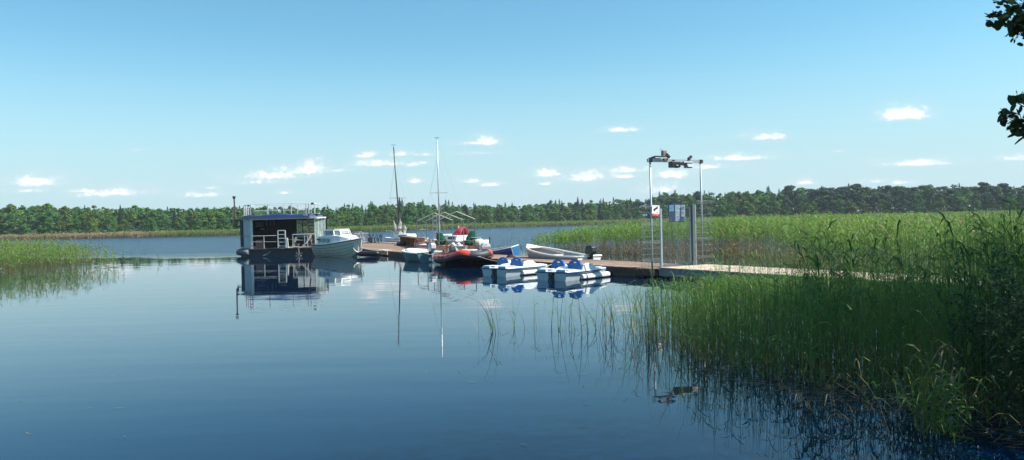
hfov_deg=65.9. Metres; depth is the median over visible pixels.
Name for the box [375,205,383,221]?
broadleaf tree
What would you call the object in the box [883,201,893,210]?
pine tree
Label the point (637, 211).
broadleaf tree
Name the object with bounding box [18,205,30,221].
broadleaf tree
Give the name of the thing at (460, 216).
broadleaf tree
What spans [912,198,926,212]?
broadleaf tree
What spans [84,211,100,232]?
broadleaf tree
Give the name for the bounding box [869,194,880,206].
pine tree
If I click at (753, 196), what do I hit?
broadleaf tree
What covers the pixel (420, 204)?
broadleaf tree
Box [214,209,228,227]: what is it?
broadleaf tree
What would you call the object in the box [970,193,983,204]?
pine tree
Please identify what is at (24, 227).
broadleaf tree
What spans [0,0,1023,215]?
sky
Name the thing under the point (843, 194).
pine tree
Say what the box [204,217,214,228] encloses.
broadleaf tree
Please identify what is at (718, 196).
broadleaf tree
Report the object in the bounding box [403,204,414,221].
broadleaf tree
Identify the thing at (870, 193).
pine tree
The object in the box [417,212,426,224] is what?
broadleaf tree
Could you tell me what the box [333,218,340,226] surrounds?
broadleaf tree
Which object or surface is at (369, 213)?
broadleaf tree
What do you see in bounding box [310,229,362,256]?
motor cruiser
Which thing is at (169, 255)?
stray reeds
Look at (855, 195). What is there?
pine tree
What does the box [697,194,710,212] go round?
broadleaf tree
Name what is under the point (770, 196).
broadleaf tree
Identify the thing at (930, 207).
broadleaf tree
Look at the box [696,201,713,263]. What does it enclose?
fence
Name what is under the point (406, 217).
broadleaf tree
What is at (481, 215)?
broadleaf tree
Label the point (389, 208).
broadleaf tree
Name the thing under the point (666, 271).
boardwalk
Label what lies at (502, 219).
broadleaf tree
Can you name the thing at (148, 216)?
broadleaf tree
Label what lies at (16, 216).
broadleaf tree
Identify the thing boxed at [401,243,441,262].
dinghy
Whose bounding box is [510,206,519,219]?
broadleaf tree
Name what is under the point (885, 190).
pine tree
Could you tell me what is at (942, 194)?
pine tree
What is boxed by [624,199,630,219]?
spruce tree
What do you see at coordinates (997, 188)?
broadleaf tree
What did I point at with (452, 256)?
inflatable boat
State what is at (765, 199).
broadleaf tree
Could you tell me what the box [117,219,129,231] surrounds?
broadleaf tree
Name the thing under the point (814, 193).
pine tree
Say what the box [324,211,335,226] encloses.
broadleaf tree
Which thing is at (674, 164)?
floodlight
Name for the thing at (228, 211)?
broadleaf tree
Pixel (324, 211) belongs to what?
broadleaf tree
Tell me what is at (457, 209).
broadleaf tree
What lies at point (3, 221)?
broadleaf tree
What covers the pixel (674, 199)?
pine tree
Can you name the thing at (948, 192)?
pine tree
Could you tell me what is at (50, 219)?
broadleaf tree
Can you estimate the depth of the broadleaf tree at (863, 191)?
279.14 m
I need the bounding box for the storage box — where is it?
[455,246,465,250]
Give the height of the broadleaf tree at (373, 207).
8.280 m
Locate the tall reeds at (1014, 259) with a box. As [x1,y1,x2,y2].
[776,199,1023,394]
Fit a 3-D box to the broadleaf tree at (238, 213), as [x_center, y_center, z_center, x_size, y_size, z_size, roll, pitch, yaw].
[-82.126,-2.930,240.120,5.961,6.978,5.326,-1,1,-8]
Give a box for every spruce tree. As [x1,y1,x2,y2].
[117,207,126,229]
[171,208,176,226]
[381,205,388,225]
[395,197,402,219]
[464,208,470,222]
[473,204,479,222]
[577,197,581,219]
[597,204,603,219]
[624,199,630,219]
[696,197,704,216]
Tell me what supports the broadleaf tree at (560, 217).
on the ground at (450, 228)
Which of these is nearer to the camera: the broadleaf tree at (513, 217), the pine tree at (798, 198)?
the pine tree at (798, 198)
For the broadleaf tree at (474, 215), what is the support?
on the ground at (450, 228)
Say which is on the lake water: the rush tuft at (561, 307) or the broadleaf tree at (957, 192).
the rush tuft at (561, 307)
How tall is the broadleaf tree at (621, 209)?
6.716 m
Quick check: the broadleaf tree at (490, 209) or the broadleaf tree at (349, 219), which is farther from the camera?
the broadleaf tree at (490, 209)
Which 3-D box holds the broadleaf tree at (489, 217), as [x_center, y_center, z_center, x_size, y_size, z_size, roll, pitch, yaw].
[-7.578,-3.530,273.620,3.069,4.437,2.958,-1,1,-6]
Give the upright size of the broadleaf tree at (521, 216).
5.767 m
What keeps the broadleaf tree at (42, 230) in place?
on the ground at (450, 228)
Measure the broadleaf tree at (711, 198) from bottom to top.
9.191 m
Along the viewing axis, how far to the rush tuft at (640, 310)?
13.91 m
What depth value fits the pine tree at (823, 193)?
274.22 m
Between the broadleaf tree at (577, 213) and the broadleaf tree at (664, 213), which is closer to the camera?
the broadleaf tree at (577, 213)
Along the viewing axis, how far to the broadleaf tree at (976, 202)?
246.13 m
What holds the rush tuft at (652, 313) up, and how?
in the lake water
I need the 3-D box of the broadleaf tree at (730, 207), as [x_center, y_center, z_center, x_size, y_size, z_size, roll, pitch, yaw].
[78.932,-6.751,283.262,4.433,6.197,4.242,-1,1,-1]
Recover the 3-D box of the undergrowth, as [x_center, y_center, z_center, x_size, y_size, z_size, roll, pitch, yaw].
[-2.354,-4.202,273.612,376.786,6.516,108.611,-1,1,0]
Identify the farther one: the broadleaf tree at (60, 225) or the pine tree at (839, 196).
the pine tree at (839, 196)
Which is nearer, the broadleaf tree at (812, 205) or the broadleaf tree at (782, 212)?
the broadleaf tree at (812, 205)
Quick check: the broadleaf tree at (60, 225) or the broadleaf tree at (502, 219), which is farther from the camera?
the broadleaf tree at (502, 219)
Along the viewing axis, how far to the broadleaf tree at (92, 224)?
231.24 m
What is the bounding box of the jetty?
[476,254,692,276]
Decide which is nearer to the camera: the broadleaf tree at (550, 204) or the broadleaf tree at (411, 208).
the broadleaf tree at (411, 208)
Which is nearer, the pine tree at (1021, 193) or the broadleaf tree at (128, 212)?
the pine tree at (1021, 193)
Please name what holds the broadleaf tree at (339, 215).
on the ground at (450, 228)
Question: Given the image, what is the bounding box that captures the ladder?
[432,214,436,237]
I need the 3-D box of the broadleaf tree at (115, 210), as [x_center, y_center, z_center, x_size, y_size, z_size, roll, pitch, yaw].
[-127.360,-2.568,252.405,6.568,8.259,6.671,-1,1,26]
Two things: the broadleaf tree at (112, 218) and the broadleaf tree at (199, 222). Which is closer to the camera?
the broadleaf tree at (199, 222)
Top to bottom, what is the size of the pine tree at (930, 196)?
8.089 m
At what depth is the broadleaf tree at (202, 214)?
228.84 m
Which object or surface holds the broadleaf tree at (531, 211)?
on the ground at (450, 228)
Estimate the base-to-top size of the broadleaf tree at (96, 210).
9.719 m
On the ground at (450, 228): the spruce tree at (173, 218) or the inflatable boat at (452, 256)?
the spruce tree at (173, 218)
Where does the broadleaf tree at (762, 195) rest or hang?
on the ground at (450, 228)
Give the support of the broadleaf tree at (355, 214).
on the ground at (450, 228)
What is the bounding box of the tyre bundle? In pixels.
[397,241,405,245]
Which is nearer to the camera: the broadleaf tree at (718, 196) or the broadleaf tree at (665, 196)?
the broadleaf tree at (718, 196)
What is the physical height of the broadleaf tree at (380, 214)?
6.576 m
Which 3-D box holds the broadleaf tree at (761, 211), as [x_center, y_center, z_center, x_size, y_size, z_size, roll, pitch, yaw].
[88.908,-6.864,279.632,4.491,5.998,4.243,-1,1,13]
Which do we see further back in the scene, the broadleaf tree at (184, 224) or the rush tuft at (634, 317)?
the broadleaf tree at (184, 224)
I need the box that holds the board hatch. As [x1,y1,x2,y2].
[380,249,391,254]
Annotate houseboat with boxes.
[232,196,326,256]
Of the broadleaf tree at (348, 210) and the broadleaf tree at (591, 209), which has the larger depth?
the broadleaf tree at (591, 209)
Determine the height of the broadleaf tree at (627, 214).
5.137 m
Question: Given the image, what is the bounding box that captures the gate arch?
[647,158,703,278]
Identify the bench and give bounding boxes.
[399,236,424,246]
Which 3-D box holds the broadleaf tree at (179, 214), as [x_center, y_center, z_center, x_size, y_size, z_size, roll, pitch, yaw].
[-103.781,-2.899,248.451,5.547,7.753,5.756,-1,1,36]
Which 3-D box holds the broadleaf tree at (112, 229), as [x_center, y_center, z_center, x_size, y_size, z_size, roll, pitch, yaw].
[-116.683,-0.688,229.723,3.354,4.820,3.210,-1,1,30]
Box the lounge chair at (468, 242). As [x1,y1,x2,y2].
[463,231,475,248]
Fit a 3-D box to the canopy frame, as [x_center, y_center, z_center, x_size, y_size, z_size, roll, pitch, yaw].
[-4.323,0.037,50.503,2.360,2.421,7.026,-2,1,-17]
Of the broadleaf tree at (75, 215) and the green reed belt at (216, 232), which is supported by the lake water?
the green reed belt at (216, 232)
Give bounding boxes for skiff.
[526,244,601,259]
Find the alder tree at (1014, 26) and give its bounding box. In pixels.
[984,0,1023,143]
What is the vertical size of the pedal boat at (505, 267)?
0.769 m
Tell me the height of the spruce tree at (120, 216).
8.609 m
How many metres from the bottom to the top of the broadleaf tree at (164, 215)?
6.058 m
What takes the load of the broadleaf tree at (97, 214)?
on the ground at (450, 228)
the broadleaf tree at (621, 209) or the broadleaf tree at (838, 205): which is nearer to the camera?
the broadleaf tree at (838, 205)
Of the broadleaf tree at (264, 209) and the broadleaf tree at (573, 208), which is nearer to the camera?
the broadleaf tree at (264, 209)
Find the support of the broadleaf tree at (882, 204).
on the ground at (450, 228)
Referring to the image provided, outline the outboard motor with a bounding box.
[480,237,490,249]
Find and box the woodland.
[0,183,1023,233]
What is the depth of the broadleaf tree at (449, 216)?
265.41 m
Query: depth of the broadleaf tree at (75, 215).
254.36 m
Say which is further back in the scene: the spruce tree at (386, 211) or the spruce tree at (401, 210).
the spruce tree at (401, 210)
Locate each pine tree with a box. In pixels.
[134,221,141,228]
[638,202,646,216]
[657,197,667,207]
[668,197,677,204]
[691,191,702,210]
[782,185,796,200]
[782,198,793,206]
[792,195,804,207]
[804,190,819,213]
[816,190,834,206]
[820,199,829,210]
[827,191,836,209]
[829,189,839,209]
[832,194,845,207]
[837,189,846,207]
[846,183,861,211]
[848,189,864,210]
[861,196,871,209]
[866,189,878,207]
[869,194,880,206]
[877,193,894,206]
[880,185,892,206]
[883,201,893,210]
[893,186,906,203]
[909,190,919,204]
[925,191,936,205]
[933,192,946,206]
[935,188,954,203]
[942,195,952,206]
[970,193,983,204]
[973,182,993,209]
[980,192,990,205]
[991,190,1006,204]
[997,183,1010,197]
[997,195,1005,206]
[1018,190,1023,199]
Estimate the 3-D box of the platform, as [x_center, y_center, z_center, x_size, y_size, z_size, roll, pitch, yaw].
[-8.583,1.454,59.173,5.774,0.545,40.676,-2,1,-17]
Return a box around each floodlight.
[668,160,680,167]
[681,161,693,167]
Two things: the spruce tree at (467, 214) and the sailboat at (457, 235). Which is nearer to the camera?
the sailboat at (457, 235)
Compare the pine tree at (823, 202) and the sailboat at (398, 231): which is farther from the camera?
the pine tree at (823, 202)
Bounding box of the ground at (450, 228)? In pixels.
[1,209,970,239]
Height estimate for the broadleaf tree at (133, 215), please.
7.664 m
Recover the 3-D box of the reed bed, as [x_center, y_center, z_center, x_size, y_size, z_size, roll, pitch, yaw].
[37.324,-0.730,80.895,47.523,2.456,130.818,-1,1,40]
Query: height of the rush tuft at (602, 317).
0.864 m
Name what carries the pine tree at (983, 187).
on the ground at (450, 228)
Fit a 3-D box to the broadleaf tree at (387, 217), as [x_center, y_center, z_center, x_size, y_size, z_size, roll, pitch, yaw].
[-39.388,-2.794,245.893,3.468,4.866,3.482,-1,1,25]
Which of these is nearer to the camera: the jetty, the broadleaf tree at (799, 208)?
the jetty
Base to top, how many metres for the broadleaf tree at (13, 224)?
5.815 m
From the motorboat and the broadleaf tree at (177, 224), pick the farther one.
the broadleaf tree at (177, 224)
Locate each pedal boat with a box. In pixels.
[481,257,547,276]
[535,259,609,280]
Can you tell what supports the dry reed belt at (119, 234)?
on the lake water
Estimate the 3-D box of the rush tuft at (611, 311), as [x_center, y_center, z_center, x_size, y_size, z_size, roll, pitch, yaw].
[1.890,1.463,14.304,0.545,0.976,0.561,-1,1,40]
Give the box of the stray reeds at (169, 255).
[6,236,539,272]
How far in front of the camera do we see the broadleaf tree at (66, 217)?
241.38 m
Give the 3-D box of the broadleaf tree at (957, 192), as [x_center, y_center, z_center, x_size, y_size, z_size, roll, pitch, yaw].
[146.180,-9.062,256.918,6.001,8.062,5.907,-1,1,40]
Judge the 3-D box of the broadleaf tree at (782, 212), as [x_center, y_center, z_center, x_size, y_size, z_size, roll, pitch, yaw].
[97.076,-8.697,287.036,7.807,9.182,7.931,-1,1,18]
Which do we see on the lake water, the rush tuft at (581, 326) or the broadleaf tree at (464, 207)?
the rush tuft at (581, 326)
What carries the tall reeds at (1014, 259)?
in the lake water
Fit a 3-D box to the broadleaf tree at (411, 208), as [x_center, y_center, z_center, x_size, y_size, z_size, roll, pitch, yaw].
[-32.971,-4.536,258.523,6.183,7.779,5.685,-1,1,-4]
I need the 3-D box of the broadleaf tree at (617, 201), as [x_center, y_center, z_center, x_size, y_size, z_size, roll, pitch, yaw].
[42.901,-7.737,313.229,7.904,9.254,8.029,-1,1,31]
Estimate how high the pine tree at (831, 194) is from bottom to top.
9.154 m
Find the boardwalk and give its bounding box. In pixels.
[658,264,980,299]
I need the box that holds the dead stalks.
[707,302,1023,441]
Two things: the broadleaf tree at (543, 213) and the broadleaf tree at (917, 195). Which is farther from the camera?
the broadleaf tree at (543, 213)
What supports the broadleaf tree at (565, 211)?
on the ground at (450, 228)
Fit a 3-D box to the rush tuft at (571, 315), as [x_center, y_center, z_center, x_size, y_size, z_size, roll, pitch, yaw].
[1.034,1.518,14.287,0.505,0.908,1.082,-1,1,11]
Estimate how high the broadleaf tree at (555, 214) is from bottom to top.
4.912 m
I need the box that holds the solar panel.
[648,156,666,158]
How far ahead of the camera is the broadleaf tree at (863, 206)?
263.35 m
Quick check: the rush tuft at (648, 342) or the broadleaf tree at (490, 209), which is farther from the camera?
the broadleaf tree at (490, 209)
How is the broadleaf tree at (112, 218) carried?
on the ground at (450, 228)
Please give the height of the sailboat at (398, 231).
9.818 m
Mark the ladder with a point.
(436, 223)
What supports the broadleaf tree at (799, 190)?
on the ground at (450, 228)
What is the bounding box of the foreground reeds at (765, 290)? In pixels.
[618,198,1023,415]
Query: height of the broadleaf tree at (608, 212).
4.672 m
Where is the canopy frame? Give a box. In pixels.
[416,211,475,250]
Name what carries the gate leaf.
attached to the gate arch
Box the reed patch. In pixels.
[0,237,127,273]
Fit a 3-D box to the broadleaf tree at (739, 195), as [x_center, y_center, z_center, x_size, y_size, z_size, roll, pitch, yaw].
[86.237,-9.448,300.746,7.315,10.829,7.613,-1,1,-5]
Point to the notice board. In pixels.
(675, 214)
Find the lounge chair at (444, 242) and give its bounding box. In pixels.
[435,233,448,250]
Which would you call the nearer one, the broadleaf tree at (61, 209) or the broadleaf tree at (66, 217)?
the broadleaf tree at (66, 217)
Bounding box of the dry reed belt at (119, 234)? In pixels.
[0,230,172,239]
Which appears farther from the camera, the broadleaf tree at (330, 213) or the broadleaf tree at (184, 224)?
the broadleaf tree at (330, 213)
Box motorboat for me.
[414,242,462,248]
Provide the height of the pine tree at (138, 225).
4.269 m
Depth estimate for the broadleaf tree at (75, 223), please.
240.41 m
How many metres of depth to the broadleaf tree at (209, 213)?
229.25 m
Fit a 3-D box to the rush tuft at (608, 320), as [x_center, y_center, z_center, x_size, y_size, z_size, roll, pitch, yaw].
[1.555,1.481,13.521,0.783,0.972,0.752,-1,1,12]
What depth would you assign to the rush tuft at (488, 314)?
14.57 m
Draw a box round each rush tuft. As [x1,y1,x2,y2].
[457,283,507,333]
[477,297,495,329]
[548,274,576,329]
[552,292,580,332]
[572,299,626,331]
[576,284,592,335]
[582,295,620,335]
[597,288,622,328]
[604,285,635,331]
[610,279,651,338]
[616,280,673,346]
[618,268,650,331]
[635,269,671,339]
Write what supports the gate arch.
on the jetty
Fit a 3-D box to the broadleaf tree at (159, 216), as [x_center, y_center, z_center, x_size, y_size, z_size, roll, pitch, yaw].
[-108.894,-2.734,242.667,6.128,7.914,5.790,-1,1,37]
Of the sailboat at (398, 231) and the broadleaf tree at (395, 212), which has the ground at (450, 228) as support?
the broadleaf tree at (395, 212)
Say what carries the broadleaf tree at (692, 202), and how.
on the ground at (450, 228)
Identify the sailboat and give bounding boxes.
[384,145,427,241]
[420,140,488,248]
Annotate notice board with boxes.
[668,204,685,221]
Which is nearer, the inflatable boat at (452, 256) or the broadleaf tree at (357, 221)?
the inflatable boat at (452, 256)
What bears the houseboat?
on the lake water
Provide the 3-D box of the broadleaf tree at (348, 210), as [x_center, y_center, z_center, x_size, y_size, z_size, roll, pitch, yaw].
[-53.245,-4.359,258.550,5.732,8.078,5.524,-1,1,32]
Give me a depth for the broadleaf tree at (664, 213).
300.27 m
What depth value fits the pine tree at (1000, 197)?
246.13 m
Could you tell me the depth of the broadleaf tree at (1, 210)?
257.16 m
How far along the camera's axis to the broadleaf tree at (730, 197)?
300.95 m
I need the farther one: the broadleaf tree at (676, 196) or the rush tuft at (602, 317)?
the broadleaf tree at (676, 196)
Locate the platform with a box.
[360,241,448,257]
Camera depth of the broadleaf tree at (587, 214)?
294.34 m
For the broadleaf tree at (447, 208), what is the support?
on the ground at (450, 228)
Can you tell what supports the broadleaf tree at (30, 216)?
on the ground at (450, 228)
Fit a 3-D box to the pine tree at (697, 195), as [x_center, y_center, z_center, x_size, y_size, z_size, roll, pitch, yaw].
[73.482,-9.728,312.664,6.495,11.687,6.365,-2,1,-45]
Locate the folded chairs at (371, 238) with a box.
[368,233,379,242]
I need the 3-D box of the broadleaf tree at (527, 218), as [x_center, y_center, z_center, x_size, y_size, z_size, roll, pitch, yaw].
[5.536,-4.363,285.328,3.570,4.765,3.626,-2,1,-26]
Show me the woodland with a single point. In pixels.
(34, 209)
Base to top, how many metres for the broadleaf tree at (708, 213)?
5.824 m
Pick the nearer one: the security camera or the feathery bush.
the feathery bush
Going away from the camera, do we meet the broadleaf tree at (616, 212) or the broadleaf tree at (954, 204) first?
the broadleaf tree at (954, 204)
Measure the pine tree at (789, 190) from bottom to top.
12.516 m
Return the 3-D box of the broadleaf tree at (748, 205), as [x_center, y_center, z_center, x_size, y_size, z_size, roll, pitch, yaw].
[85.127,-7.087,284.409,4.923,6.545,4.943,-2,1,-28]
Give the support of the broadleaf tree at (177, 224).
on the ground at (450, 228)
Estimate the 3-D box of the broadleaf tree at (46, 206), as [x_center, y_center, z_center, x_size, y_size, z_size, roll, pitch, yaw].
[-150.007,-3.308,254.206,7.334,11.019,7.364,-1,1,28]
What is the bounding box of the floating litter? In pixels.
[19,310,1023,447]
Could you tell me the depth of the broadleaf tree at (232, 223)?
227.22 m
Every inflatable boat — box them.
[357,251,379,255]
[430,245,493,266]
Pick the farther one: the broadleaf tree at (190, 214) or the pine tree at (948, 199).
the pine tree at (948, 199)
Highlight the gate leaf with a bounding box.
[660,207,691,265]
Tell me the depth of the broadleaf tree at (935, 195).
267.16 m
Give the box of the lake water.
[0,224,1023,459]
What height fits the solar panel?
0.116 m
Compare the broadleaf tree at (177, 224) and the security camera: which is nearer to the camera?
the security camera
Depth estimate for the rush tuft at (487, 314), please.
14.24 m
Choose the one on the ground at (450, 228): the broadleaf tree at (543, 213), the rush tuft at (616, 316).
the broadleaf tree at (543, 213)
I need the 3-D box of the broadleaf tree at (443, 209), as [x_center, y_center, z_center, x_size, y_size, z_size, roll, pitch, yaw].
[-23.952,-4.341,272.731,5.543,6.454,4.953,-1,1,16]
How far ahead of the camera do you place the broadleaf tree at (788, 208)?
278.74 m
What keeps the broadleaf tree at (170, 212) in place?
on the ground at (450, 228)
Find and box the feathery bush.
[924,240,1023,440]
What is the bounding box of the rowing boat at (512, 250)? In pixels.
[480,244,519,255]
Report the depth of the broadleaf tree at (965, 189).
262.96 m
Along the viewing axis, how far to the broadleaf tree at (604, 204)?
317.75 m
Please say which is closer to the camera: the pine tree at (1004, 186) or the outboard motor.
the outboard motor
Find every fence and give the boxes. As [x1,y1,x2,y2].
[640,205,660,267]
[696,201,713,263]
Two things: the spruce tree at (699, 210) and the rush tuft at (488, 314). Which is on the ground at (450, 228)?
the spruce tree at (699, 210)
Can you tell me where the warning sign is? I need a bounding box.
[652,205,659,215]
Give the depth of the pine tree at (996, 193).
251.08 m
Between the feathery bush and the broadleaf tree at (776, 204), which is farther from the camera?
the broadleaf tree at (776, 204)
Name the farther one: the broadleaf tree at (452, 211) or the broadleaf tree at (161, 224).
the broadleaf tree at (452, 211)
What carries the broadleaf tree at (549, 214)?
on the ground at (450, 228)
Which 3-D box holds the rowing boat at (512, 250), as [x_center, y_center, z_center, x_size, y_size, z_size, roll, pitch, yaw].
[-0.837,1.340,41.690,2.374,0.734,1.222,-10,2,24]
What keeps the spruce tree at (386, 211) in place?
on the ground at (450, 228)
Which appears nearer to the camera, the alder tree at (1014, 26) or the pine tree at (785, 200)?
the alder tree at (1014, 26)
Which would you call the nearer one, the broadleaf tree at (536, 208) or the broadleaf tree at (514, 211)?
the broadleaf tree at (514, 211)
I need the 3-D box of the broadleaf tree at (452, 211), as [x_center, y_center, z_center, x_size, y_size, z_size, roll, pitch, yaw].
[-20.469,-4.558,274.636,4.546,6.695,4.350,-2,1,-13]
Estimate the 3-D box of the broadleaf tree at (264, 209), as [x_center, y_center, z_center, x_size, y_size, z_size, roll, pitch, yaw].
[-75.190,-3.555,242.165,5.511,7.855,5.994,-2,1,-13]
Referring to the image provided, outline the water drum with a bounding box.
[471,237,483,249]
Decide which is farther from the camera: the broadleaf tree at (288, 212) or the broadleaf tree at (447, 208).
the broadleaf tree at (447, 208)
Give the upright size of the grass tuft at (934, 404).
1.200 m
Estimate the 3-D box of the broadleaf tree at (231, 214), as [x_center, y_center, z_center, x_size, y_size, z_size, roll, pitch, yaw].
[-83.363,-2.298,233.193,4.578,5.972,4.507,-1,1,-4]
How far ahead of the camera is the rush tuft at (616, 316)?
14.14 m
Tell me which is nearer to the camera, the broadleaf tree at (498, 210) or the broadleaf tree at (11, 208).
the broadleaf tree at (11, 208)
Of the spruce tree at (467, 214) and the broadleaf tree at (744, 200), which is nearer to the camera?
the spruce tree at (467, 214)
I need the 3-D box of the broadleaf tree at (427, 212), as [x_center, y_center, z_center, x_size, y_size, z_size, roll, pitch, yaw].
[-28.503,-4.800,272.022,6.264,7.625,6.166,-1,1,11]
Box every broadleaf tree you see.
[0,204,23,232]
[0,208,7,229]
[0,212,18,233]
[0,215,9,232]
[3,219,19,233]
[11,213,26,233]
[17,219,30,234]
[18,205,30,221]
[22,212,41,229]
[27,217,41,232]
[37,203,60,225]
[37,209,60,230]
[38,209,55,231]
[43,217,54,232]
[53,220,66,232]
[57,205,75,231]
[57,210,73,230]
[69,218,81,231]
[70,206,86,226]
[76,214,87,229]
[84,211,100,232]
[86,219,97,231]
[87,205,104,226]
[93,211,105,228]
[102,209,118,224]
[105,213,117,230]
[105,219,116,232]
[107,209,119,226]
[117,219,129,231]
[122,210,130,219]
[125,210,139,228]
[128,205,146,228]
[139,207,150,227]
[140,213,153,228]
[141,211,158,228]
[146,219,156,231]
[150,208,166,227]
[158,218,170,231]
[159,214,171,226]
[160,208,177,227]
[172,220,179,229]
[176,209,187,222]
[177,213,190,229]
[179,220,188,230]
[185,211,199,228]
[189,209,201,225]
[190,217,202,230]
[197,212,209,228]
[202,211,217,226]
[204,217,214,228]
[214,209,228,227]
[219,207,235,221]
[219,215,230,228]
[222,212,237,226]
[229,216,236,227]
[233,209,243,224]
[260,206,271,214]
[286,206,298,222]
[290,210,300,224]
[319,207,331,225]
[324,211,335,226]
[332,211,346,224]
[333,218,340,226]
[340,205,353,221]
[345,216,353,225]
[351,211,363,225]
[352,206,364,223]
[354,215,363,225]
[363,208,374,223]
[364,204,379,224]
[372,208,383,223]
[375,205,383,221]
[380,214,392,224]
[387,205,394,223]
[391,209,403,223]
[392,213,402,223]
[402,205,419,223]
[402,214,413,225]
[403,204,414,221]
[415,202,428,220]
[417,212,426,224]
[420,205,437,223]
[435,208,446,221]
[442,205,450,220]
[444,213,453,222]
[449,208,459,222]
[451,207,462,224]
[457,212,467,224]
[458,204,472,221]
[469,213,477,222]
[477,207,484,221]
[482,208,493,220]
[485,206,497,220]
[486,214,493,223]
[494,204,504,218]
[500,214,507,222]
[502,207,514,221]
[508,212,516,221]
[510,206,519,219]
[510,208,517,221]
[519,205,529,218]
[520,209,527,220]
[524,212,531,221]
[527,206,537,220]
[532,204,544,219]
[540,210,547,219]
[542,206,553,220]
[543,200,556,213]
[551,211,558,220]
[556,211,564,221]
[559,206,571,219]
[570,202,579,218]
[574,209,581,220]
[581,200,596,216]
[584,211,591,219]
[588,206,596,218]
[597,202,608,215]
[603,210,611,220]
[605,204,614,218]
[611,199,625,217]
[613,210,620,219]
[615,205,624,217]
[622,209,631,219]
[631,200,643,216]
[632,208,642,218]
[643,203,653,218]
[660,194,668,215]
[661,204,668,217]
[665,193,679,216]
[679,194,696,216]
[685,199,697,216]
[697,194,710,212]
[703,196,718,215]
[703,205,712,216]
[713,193,727,208]
[715,198,727,215]
[717,205,725,216]
[723,191,739,214]
[725,203,737,216]
[727,197,741,214]
[729,191,745,214]
[739,193,757,215]
[741,202,755,216]
[744,193,762,215]
[754,190,765,211]
[756,196,775,214]
[756,202,769,215]
[765,192,777,205]
[769,200,781,213]
[771,193,785,214]
[777,191,794,211]
[784,201,795,214]
[790,188,806,213]
[795,201,809,215]
[805,200,819,215]
[808,189,828,212]
[832,198,845,212]
[843,199,858,213]
[857,186,873,211]
[857,200,867,213]
[877,199,889,212]
[909,193,926,210]
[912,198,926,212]
[921,184,938,210]
[925,199,937,211]
[927,189,942,208]
[934,198,947,212]
[950,186,973,209]
[950,196,963,211]
[951,190,970,209]
[957,198,968,211]
[971,198,983,209]
[986,186,1005,209]
[1002,189,1020,209]
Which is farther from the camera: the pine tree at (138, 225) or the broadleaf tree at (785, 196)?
the broadleaf tree at (785, 196)
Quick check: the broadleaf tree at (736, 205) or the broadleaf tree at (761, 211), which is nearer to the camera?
the broadleaf tree at (761, 211)
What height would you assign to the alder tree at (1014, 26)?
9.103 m
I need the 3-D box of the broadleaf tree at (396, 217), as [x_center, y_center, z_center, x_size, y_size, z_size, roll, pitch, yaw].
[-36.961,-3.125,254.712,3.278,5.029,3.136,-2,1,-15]
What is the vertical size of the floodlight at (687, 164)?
0.218 m
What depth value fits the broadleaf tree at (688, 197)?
309.77 m
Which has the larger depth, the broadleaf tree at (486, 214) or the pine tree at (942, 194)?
the broadleaf tree at (486, 214)
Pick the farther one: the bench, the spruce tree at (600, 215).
the spruce tree at (600, 215)
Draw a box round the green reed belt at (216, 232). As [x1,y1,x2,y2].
[147,210,1023,237]
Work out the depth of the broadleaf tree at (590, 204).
314.53 m
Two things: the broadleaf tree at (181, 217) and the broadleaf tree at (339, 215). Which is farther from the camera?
the broadleaf tree at (339, 215)
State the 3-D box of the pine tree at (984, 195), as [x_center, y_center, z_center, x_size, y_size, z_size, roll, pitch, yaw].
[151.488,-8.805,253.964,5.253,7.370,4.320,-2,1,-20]
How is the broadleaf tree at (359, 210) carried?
on the ground at (450, 228)
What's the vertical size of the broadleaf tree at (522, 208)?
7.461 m
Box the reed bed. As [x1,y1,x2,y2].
[531,210,1023,275]
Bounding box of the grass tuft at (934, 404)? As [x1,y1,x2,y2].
[840,332,1014,448]
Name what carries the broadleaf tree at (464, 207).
on the ground at (450, 228)
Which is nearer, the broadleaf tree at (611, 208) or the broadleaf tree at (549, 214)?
the broadleaf tree at (549, 214)
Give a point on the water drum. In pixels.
(479, 242)
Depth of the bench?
58.70 m
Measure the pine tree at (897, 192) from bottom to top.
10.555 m
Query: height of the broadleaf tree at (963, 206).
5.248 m
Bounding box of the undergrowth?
[0,197,1023,235]
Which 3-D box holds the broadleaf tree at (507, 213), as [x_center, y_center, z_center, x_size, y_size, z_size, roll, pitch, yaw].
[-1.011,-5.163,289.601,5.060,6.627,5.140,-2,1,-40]
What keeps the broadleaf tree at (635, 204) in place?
on the ground at (450, 228)
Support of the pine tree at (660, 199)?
on the ground at (450, 228)
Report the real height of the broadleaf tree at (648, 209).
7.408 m
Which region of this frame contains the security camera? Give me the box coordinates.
[660,148,670,160]
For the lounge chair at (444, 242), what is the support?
on the platform
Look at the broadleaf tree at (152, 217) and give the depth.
240.29 m

